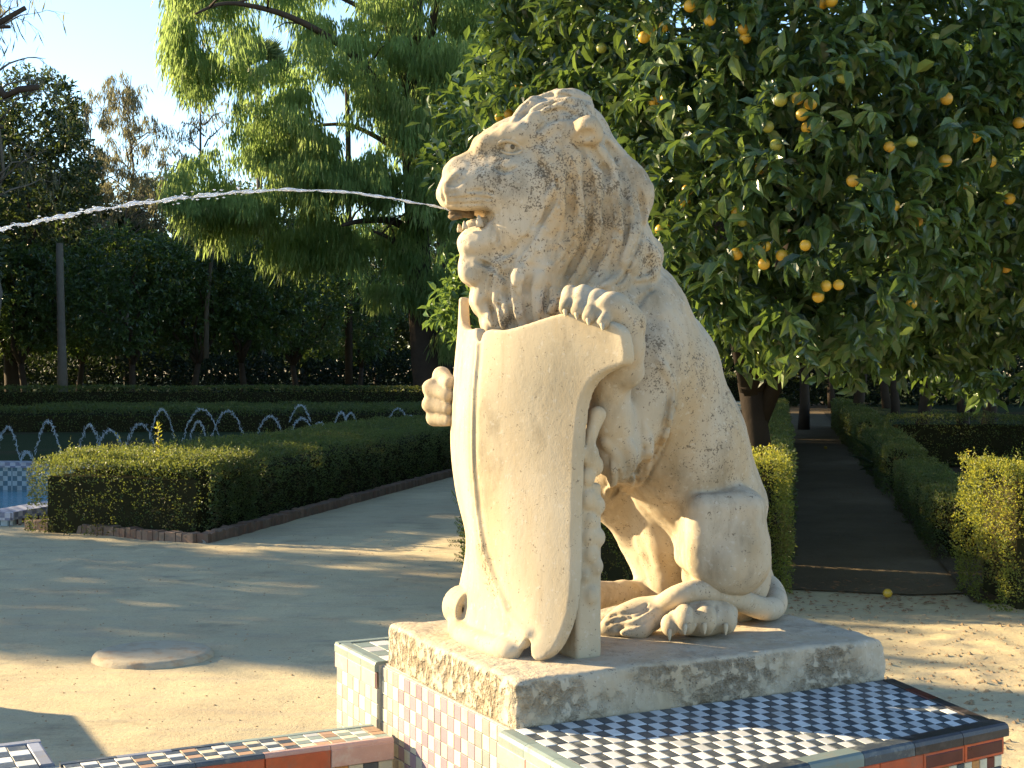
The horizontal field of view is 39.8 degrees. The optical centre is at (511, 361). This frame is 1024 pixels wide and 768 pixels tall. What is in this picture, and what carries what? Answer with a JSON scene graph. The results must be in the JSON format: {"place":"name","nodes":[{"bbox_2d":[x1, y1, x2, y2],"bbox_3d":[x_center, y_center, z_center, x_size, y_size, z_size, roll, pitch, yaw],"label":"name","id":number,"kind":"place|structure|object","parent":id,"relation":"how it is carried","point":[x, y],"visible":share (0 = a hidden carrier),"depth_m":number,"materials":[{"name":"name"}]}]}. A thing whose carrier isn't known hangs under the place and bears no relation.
{"place":"outdoors","nodes":[
{"label":"outdoors","id":0,"kind":"place"},
{"bbox_2d":[0,6,38,129],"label":"cut branch","id":1,"kind":"object","parent":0,"point":[4,94],"visible":1,"depth_m":29.95,"materials":[{"name":"brown plant"}]},
{"bbox_2d":[0,0,66,313],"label":"bare tree","id":2,"kind":"object","parent":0,"point":[3,12],"visible":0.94,"depth_m":40.23,"materials":[{"name":"grey plant"}]},
{"bbox_2d":[27,376,411,391],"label":"grass","id":3,"kind":"structure","parent":0,"point":[159,385],"depth_m":95.65,"materials":[{"name":"green plant"}]},
{"bbox_2d":[0,238,20,319],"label":"orange tree","id":4,"kind":"object","parent":3,"relation":"on","point":[9,281],"visible":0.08,"depth_m":51.19,"materials":[{"name":"green plant"}]},
{"bbox_2d":[0,145,35,266],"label":"evergreen tree","id":5,"kind":"object","parent":3,"relation":"on","point":[25,212],"depth_m":59.67,"materials":[{"name":"green plant"}]},
{"bbox_2d":[0,231,96,391],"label":"orange tree","id":6,"kind":"object","parent":3,"relation":"on","point":[44,335],"visible":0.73,"depth_m":49.22,"materials":[{"name":"green plant"}]},
{"bbox_2d":[0,62,105,391],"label":"evergreen tree","id":7,"kind":"object","parent":3,"relation":"on","point":[54,149],"visible":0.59,"depth_m":51.47,"materials":[{"name":"green plant"}]},
{"bbox_2d":[56,243,67,391],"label":"palm tree","id":8,"kind":"object","parent":3,"relation":"on","point":[62,377],"visible":0.77,"depth_m":43.90,"materials":[{"name":"grey plant"}]},
{"bbox_2d":[26,234,138,391],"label":"orange tree","id":9,"kind":"object","parent":3,"relation":"on","point":[81,354],"visible":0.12,"depth_m":54.58,"materials":[{"name":"green plant"}]},
{"bbox_2d":[23,168,144,384],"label":"evergreen tree","id":10,"kind":"object","parent":3,"relation":"on","point":[105,214],"visible":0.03,"depth_m":64.75,"materials":[{"name":"green plant"}]},
{"bbox_2d":[48,88,160,358],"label":"bare tree","id":11,"kind":"object","parent":3,"relation":"on","point":[103,126],"visible":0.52,"depth_m":59.90,"materials":[{"name":"grey plant"}]},
{"bbox_2d":[52,217,202,391],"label":"orange tree","id":12,"kind":"object","parent":3,"relation":"on","point":[141,338],"visible":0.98,"depth_m":48.07,"materials":[{"name":"green plant"}]},
{"bbox_2d":[94,223,166,387],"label":"evergreen tree","id":13,"kind":"object","parent":3,"relation":"on","point":[127,369],"depth_m":77.84,"materials":[{"name":"green plant"}]},
{"bbox_2d":[112,171,256,385],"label":"evergreen tree","id":14,"kind":"object","parent":3,"relation":"on","point":[154,184],"visible":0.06,"depth_m":66.41,"materials":[{"name":"green plant"}]},
{"bbox_2d":[122,234,261,391],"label":"orange tree","id":15,"kind":"object","parent":3,"relation":"on","point":[193,340],"visible":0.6,"depth_m":50.39,"materials":[{"name":"green plant"}]},
{"bbox_2d":[153,38,243,358],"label":"bare tree","id":16,"kind":"object","parent":3,"relation":"on","point":[199,128],"visible":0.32,"depth_m":49.82,"materials":[{"name":"brown plant"}]},
{"bbox_2d":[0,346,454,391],"bbox_3d":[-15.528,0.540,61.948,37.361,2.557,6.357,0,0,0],"label":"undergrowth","id":17,"kind":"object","parent":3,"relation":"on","point":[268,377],"visible":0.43,"depth_m":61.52,"materials":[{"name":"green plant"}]},
{"bbox_2d":[92,69,189,357],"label":"bare tree","id":18,"kind":"object","parent":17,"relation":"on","point":[130,101],"visible":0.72,"depth_m":61.69,"materials":[{"name":"grey plant"}]},
{"bbox_2d":[182,230,318,391],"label":"orange tree","id":19,"kind":"object","parent":3,"relation":"on","point":[244,347],"visible":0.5,"depth_m":52.32,"materials":[{"name":"green plant"}]},
{"bbox_2d":[191,178,318,388],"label":"evergreen tree","id":20,"kind":"object","parent":3,"relation":"on","point":[286,219],"visible":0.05,"depth_m":74.20,"materials":[{"name":"green plant"}]},
{"bbox_2d":[245,262,355,391],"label":"orange tree","id":21,"kind":"object","parent":3,"relation":"on","point":[328,319],"visible":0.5,"depth_m":55.56,"materials":[{"name":"green plant"}]},
{"bbox_2d":[254,209,362,385],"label":"evergreen tree","id":22,"kind":"object","parent":3,"relation":"on","point":[310,332],"visible":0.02,"depth_m":79.30,"materials":[{"name":"green plant"}]},
{"bbox_2d":[150,0,537,391],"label":"cypress tree","id":23,"kind":"object","parent":3,"relation":"on","point":[301,151],"visible":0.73,"depth_m":41.94,"materials":[{"name":"green plant"}]},
{"bbox_2d":[305,260,408,391],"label":"orange tree","id":24,"kind":"object","parent":3,"relation":"on","point":[365,346],"visible":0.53,"depth_m":59.27,"materials":[{"name":"green plant"}]},
{"bbox_2d":[261,0,473,383],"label":"cypress tree","id":25,"kind":"object","parent":3,"relation":"on","point":[347,215],"visible":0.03,"depth_m":57.17,"materials":[{"name":"green plant"}]},
{"bbox_2d":[341,210,431,385],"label":"evergreen tree","id":26,"kind":"object","parent":3,"relation":"on","point":[400,328],"visible":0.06,"depth_m":86.92,"materials":[{"name":"green plant"}]},
{"bbox_2d":[398,212,476,371],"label":"evergreen tree","id":27,"kind":"object","parent":3,"relation":"on","point":[431,252],"visible":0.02,"depth_m":84.38,"materials":[{"name":"green plant"}]},
{"bbox_2d":[0,0,1021,366],"label":"sky","id":28,"kind":"structure","parent":0,"point":[102,38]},
{"bbox_2d":[0,367,1023,767],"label":"ground","id":29,"kind":"structure","parent":0,"point":[284,613],"depth_m":8.67,"materials":[{"name":"beige sand"}]},
{"bbox_2d":[0,461,88,525],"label":"tiled pool","id":30,"kind":"structure","parent":29,"relation":"in","point":[14,500],"depth_m":20.30,"materials":[{"name":"tile"}]},
{"bbox_2d":[0,425,20,454],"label":"fountain jet","id":31,"kind":"object","parent":30,"relation":"on","point":[13,436],"visible":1,"depth_m":20.51,"materials":[{"name":"clear liquid"}]},
{"bbox_2d":[19,450,34,462],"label":"fountain jet","id":32,"kind":"object","parent":30,"relation":"on","point":[24,454],"visible":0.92,"depth_m":20.19,"materials":[{"name":"clear liquid"}]},
{"bbox_2d":[34,419,59,453],"bbox_3d":[-6.899,1.123,21.001,0.486,0.554,0.039,0,0,21],"label":"fountain jet","id":33,"kind":"object","parent":30,"relation":"on","point":[48,422],"visible":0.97,"depth_m":21.00,"materials":[{"name":"clear liquid"}]},
{"bbox_2d":[0,432,268,460],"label":"grass","id":34,"kind":"structure","parent":29,"relation":"on","point":[46,444],"depth_m":27.87,"materials":[{"name":"green plant"}]},
{"bbox_2d":[0,102,14,281],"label":"evergreen tree","id":35,"kind":"object","parent":34,"relation":"on","point":[2,247],"visible":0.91,"depth_m":41.74,"materials":[{"name":"green plant"}]},
{"bbox_2d":[78,423,99,450],"bbox_3d":[-6.582,1.179,22.000,0.420,0.454,0.042,0,0,16],"label":"fountain jet","id":36,"kind":"object","parent":34,"relation":"on","point":[93,432],"visible":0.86,"depth_m":21.99,"materials":[{"name":"clear liquid"}]},
{"bbox_2d":[96,428,121,447],"bbox_3d":[-6.148,1.189,21.601,0.474,0.363,0.046,0,0,14],"label":"fountain jet","id":37,"kind":"object","parent":34,"relation":"on","point":[106,432],"visible":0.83,"depth_m":21.61,"materials":[{"name":"clear liquid"}]},
{"bbox_2d":[125,423,153,446],"bbox_3d":[-5.787,1.148,21.998,0.472,0.399,0.036,0,0,-7],"label":"fountain jet","id":38,"kind":"object","parent":34,"relation":"on","point":[136,424],"visible":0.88,"depth_m":21.99,"materials":[{"name":"clear liquid"}]},
{"bbox_2d":[149,408,174,438],"bbox_3d":[-6.439,1.131,25.997,0.456,0.567,0.039,0,0,-16],"label":"fountain jet","id":39,"kind":"object","parent":34,"relation":"on","point":[161,409],"visible":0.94,"depth_m":25.99,"materials":[{"name":"clear liquid"}]},
{"bbox_2d":[190,420,205,436],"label":"fountain jet","id":40,"kind":"object","parent":34,"relation":"on","point":[197,421],"visible":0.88,"depth_m":23.99,"materials":[{"name":"clear liquid"}]},
{"bbox_2d":[181,408,218,440],"bbox_3d":[-5.604,1.143,25.500,0.771,0.650,0.040,0,0,10],"label":"fountain jet","id":41,"kind":"object","parent":34,"relation":"on","point":[196,411],"visible":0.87,"depth_m":25.51,"materials":[{"name":"clear liquid"}]},
{"bbox_2d":[211,409,242,437],"bbox_3d":[-5.334,1.162,26.503,0.654,0.555,0.037,0,0,2],"label":"fountain jet","id":42,"kind":"object","parent":34,"relation":"on","point":[232,414],"visible":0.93,"depth_m":26.50,"materials":[{"name":"clear liquid"}]},
{"bbox_2d":[258,415,280,431],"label":"fountain jet","id":43,"kind":"object","parent":34,"relation":"on","point":[274,418],"visible":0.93,"depth_m":26.99,"materials":[{"name":"clear liquid"}]},
{"bbox_2d":[289,404,310,421],"bbox_3d":[-4.650,1.131,31.003,0.488,0.409,0.038,0,0,2],"label":"fountain jet","id":44,"kind":"object","parent":34,"relation":"on","point":[298,406],"visible":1,"depth_m":31.00,"materials":[{"name":"clear liquid"}]},
{"bbox_2d":[291,417,309,429],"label":"fountain jet","id":45,"kind":"object","parent":34,"relation":"on","point":[300,420],"visible":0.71,"depth_m":28.00,"materials":[{"name":"clear liquid"}]},
{"bbox_2d":[334,411,346,423],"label":"fountain jet","id":46,"kind":"object","parent":34,"relation":"on","point":[338,415],"visible":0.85,"depth_m":30.00,"materials":[{"name":"clear liquid"}]},
{"bbox_2d":[91,640,213,668],"bbox_3d":[-1.944,1.585,7.661,0.654,0.039,0.652,0,0,0],"label":"manhole cover","id":47,"kind":"object","parent":29,"relation":"on","point":[158,654],"visible":1,"depth_m":7.55,"materials":[{"name":"concrete"}]},
{"bbox_2d":[0,724,393,767],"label":"tiled wall","id":48,"kind":"structure","parent":29,"relation":"on","point":[365,746],"depth_m":3.75,"materials":[{"name":"multicoloured tile"}]},
{"bbox_2d":[0,383,423,412],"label":"clipped hedge","id":49,"kind":"object","parent":29,"relation":"on","point":[18,398],"visible":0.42,"depth_m":40.23,"materials":[{"name":"green plant"}]},
{"bbox_2d":[24,469,452,542],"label":"brick kerb","id":50,"kind":"structure","parent":29,"relation":"on","point":[233,530],"depth_m":13.43,"materials":[{"name":"brown brick"}]},
{"bbox_2d":[224,33,291,391],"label":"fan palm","id":51,"kind":"object","parent":29,"relation":"on","point":[274,50],"visible":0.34,"depth_m":65.64,"materials":[{"name":"green plant"}]},
{"bbox_2d":[417,252,479,349],"bbox_3d":[-0.278,0.414,9.915,0.780,2.377,0.707,0,0,0],"label":"young citrus","id":52,"kind":"object","parent":29,"relation":"on","point":[448,305],"visible":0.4,"depth_m":9.81,"materials":[{"name":"green plant"}]},
{"bbox_2d":[447,490,465,564],"bbox_3d":[-0.342,1.133,9.266,0.174,0.599,0.033,0,0,-23],"label":"yew sprig","id":53,"kind":"object","parent":29,"relation":"on","point":[456,524],"visible":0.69,"depth_m":9.26,"materials":[{"name":"green plant"}]},
{"bbox_2d":[2,535,1023,767],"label":"pebbles","id":54,"kind":"object","parent":29,"relation":"on","point":[974,688],"visible":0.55,"depth_m":7.60,"materials":[{"name":"beige gravel"}]},
{"bbox_2d":[27,314,1023,384],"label":"undergrowth","id":55,"kind":"object","parent":29,"relation":"on","point":[732,368],"visible":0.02,"depth_m":96.64,"materials":[{"name":"green plant"}]},
{"bbox_2d":[334,637,1008,767],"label":"tiled plinth","id":56,"kind":"structure","parent":29,"relation":"on","point":[889,723],"depth_m":3.38,"materials":[{"name":"tile"}]},
{"bbox_2d":[389,88,884,729],"bbox_3d":[0.335,0.062,3.963,1.158,1.621,0.829,0,0,-27],"label":"lion statue","id":57,"kind":"object","parent":56,"relation":"on","point":[577,396],"visible":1,"depth_m":3.74,"materials":[{"name":"stone"}]},
{"bbox_2d":[0,187,449,231],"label":"water jet","id":58,"kind":"object","parent":57,"relation":"attached to","point":[87,211],"visible":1,"depth_m":3.67,"materials":[{"name":"white"}]},
{"bbox_2d":[827,369,834,407],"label":"orange tree","id":59,"kind":"object","parent":29,"relation":"on","point":[830,392],"depth_m":48.00,"materials":[{"name":"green plant"}]},
{"bbox_2d":[789,473,978,611],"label":"leaf litter","id":60,"kind":"object","parent":29,"relation":"on","point":[833,586],"visible":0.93,"depth_m":9.56,"materials":[{"name":"brown plant"}]},
{"bbox_2d":[883,589,891,597],"bbox_3d":[2.531,1.560,9.519,0.062,0.062,0.062,0,0,0],"label":"fallen orange","id":61,"kind":"object","parent":60,"relation":"on","point":[887,593],"visible":1,"depth_m":9.50,"materials":[{"name":"food"}]},
{"bbox_2d":[822,410,1023,599],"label":"garden bed","id":62,"kind":"object","parent":29,"relation":"on","point":[948,563],"visible":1,"depth_m":11.27,"materials":[{"name":"soil"}]},
{"bbox_2d":[783,248,866,411],"bbox_3d":[7.354,-1.436,30.188,4.958,6.296,4.624,0,0,16],"label":"orange tree","id":63,"kind":"object","parent":62,"relation":"on","point":[859,396],"depth_m":29.84,"materials":[{"name":"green plant"}]},
{"bbox_2d":[830,397,888,458],"bbox_3d":[6.918,1.210,28.535,0.708,0.801,12.178,0,0,11],"label":"clipped hedge","id":64,"kind":"object","parent":62,"relation":"on","point":[848,417],"visible":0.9,"depth_m":26.10,"materials":[{"name":"green plant"}]},
{"bbox_2d":[809,130,939,423],"bbox_3d":[6.992,-1.436,24.692,4.958,6.296,4.624,0,0,-30],"label":"orange tree","id":65,"kind":"object","parent":62,"relation":"on","point":[923,402],"depth_m":24.43,"materials":[{"name":"green plant"}]},
{"bbox_2d":[848,429,920,472],"bbox_3d":[4.897,1.185,18.605,0.887,0.630,1.369,0,0,0],"label":"spiky plant","id":66,"kind":"object","parent":62,"relation":"on","point":[868,448],"visible":0.17,"depth_m":18.56,"materials":[{"name":"green plant"}]},
{"bbox_2d":[856,422,928,496],"bbox_3d":[5.125,1.227,19.154,0.642,0.758,5.657,0,0,11],"label":"clipped hedge","id":67,"kind":"object","parent":62,"relation":"on","point":[889,451],"visible":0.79,"depth_m":17.76,"materials":[{"name":"green plant"}]},
{"bbox_2d":[890,366,900,416],"bbox_3d":[10.780,-1.560,40.037,4.843,6.555,4.976,0,0,-16],"label":"orange tree","id":68,"kind":"object","parent":62,"relation":"on","point":[895,401],"depth_m":39.83,"materials":[{"name":"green plant"}]},
{"bbox_2d":[849,139,1023,423],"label":"orange tree","id":69,"kind":"object","parent":62,"relation":"on","point":[989,407],"depth_m":23.00,"materials":[{"name":"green plant"}]},
{"bbox_2d":[892,453,983,559],"bbox_3d":[4.043,1.295,13.484,0.590,0.612,4.698,0,0,11],"label":"clipped hedge","id":70,"kind":"object","parent":62,"relation":"on","point":[929,501],"visible":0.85,"depth_m":12.52,"materials":[{"name":"green plant"}]},
{"bbox_2d":[861,8,1023,316],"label":"orange tree","id":71,"kind":"object","parent":62,"relation":"on","point":[966,48],"visible":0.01,"depth_m":15.82,"materials":[{"name":"green plant"}]},
{"bbox_2d":[879,410,1023,466],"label":"clipped hedge","id":72,"kind":"object","parent":62,"relation":"on","point":[944,442],"visible":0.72,"depth_m":21.28,"materials":[{"name":"green plant"}]},
{"bbox_2d":[885,39,1023,355],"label":"orange tree","id":73,"kind":"object","parent":62,"relation":"on","point":[1020,140],"depth_m":19.00,"materials":[{"name":"green plant"}]},
{"bbox_2d":[956,397,969,423],"bbox_3d":[8.680,-1.625,27.509,4.843,6.689,4.976,0,0,-34],"label":"orange tree","id":74,"kind":"object","parent":62,"relation":"on","point":[961,407],"depth_m":27.31,"materials":[{"name":"green plant"}]},
{"bbox_2d":[970,376,979,418],"bbox_3d":[12.412,-1.560,37.906,4.843,6.555,4.976,0,0,38],"label":"orange tree","id":75,"kind":"object","parent":62,"relation":"on","point":[972,409],"depth_m":37.90,"materials":[{"name":"green plant"}]},
{"bbox_2d":[948,442,1023,612],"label":"clipped hedge","id":76,"kind":"object","parent":62,"relation":"on","point":[1002,521],"visible":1,"depth_m":9.30,"materials":[{"name":"green plant"}]},
{"bbox_2d":[837,392,1023,465],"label":"grass","id":77,"kind":"structure","parent":29,"relation":"on","point":[943,408],"depth_m":43.90,"materials":[{"name":"green plant"}]},
{"bbox_2d":[723,371,880,400],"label":"clipped hedge","id":78,"kind":"object","parent":77,"relation":"on","point":[732,383],"visible":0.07,"depth_m":57.14,"materials":[{"name":"green plant"}]},
{"bbox_2d":[879,364,890,407],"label":"orange tree","id":79,"kind":"object","parent":77,"relation":"on","point":[885,397],"depth_m":46.92,"materials":[{"name":"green plant"}]},
{"bbox_2d":[773,355,1023,406],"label":"undergrowth","id":80,"kind":"object","parent":77,"relation":"on","point":[789,394],"visible":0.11,"depth_m":50.25,"materials":[{"name":"green plant"}]},
{"bbox_2d":[782,401,964,593],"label":"path","id":81,"kind":"structure","parent":0,"point":[827,524],"depth_m":13.11,"materials":[{"name":"soil"}]},
{"bbox_2d":[784,299,839,429],"bbox_3d":[7.000,-1.436,33.051,4.624,6.296,4.957,0,0,-23],"label":"orange tree","id":82,"kind":"object","parent":81,"relation":"on","point":[804,417],"depth_m":32.83,"materials":[{"name":"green plant"}]},
{"label":"garden bed","id":83,"kind":"structure","parent":0,"visible":0},
{"bbox_2d":[405,10,799,316],"bbox_3d":[1.287,-1.250,15.582,4.254,5.911,4.561,0,0,-34],"label":"orange tree","id":84,"kind":"object","parent":83,"relation":"on","point":[446,149],"visible":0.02,"depth_m":15.67,"materials":[{"name":"green plant"}]},
{"bbox_2d":[457,443,796,593],"bbox_3d":[0.849,1.022,10.485,2.463,1.160,1.886,0,0,0],"label":"clipped hedge","id":85,"kind":"object","parent":83,"relation":"on","point":[616,566],"visible":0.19,"depth_m":9.80,"materials":[{"name":"green plant"}]},
{"bbox_2d":[594,75,836,353],"bbox_3d":[2.335,-1.463,21.069,4.728,6.354,4.601,0,0,2],"label":"orange tree","id":86,"kind":"object","parent":83,"relation":"on","point":[727,350],"depth_m":20.36,"materials":[{"name":"green plant"}]},
{"bbox_2d":[461,0,1023,570],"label":"orange tree","id":87,"kind":"object","parent":83,"relation":"on","point":[749,90],"visible":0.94,"depth_m":7.58,"materials":[{"name":"green plant"}]},
{"bbox_2d":[768,397,798,563],"bbox_3d":[3.465,1.112,19.401,0.806,0.988,17.175,0,0,11],"label":"clipped hedge","id":88,"kind":"object","parent":83,"relation":"on","point":[781,430],"visible":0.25,"depth_m":13.91,"materials":[{"name":"green plant"}]},
{"label":"garden bed","id":89,"kind":"structure","parent":0,"visible":0},
{"bbox_2d":[0,400,425,431],"bbox_3d":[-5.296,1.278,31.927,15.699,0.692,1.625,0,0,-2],"label":"clipped hedge","id":90,"kind":"object","parent":89,"relation":"on","point":[69,421],"visible":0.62,"depth_m":31.32,"materials":[{"name":"green plant"}]},
{"bbox_2d":[22,412,451,535],"bbox_3d":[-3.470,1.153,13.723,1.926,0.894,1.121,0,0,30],"label":"clipped hedge","id":91,"kind":"object","parent":89,"relation":"on","point":[174,454],"visible":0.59,"depth_m":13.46,"materials":[{"name":"green plant"}]},
{"bbox_2d":[153,421,162,456],"bbox_3d":[-3.323,0.755,13.298,0.102,0.418,0.096,0,0,0],"label":"weed stem","id":92,"kind":"object","parent":91,"relation":"on","point":[158,439],"visible":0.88,"depth_m":13.30,"materials":[{"name":"yellow plant"}]}
]}

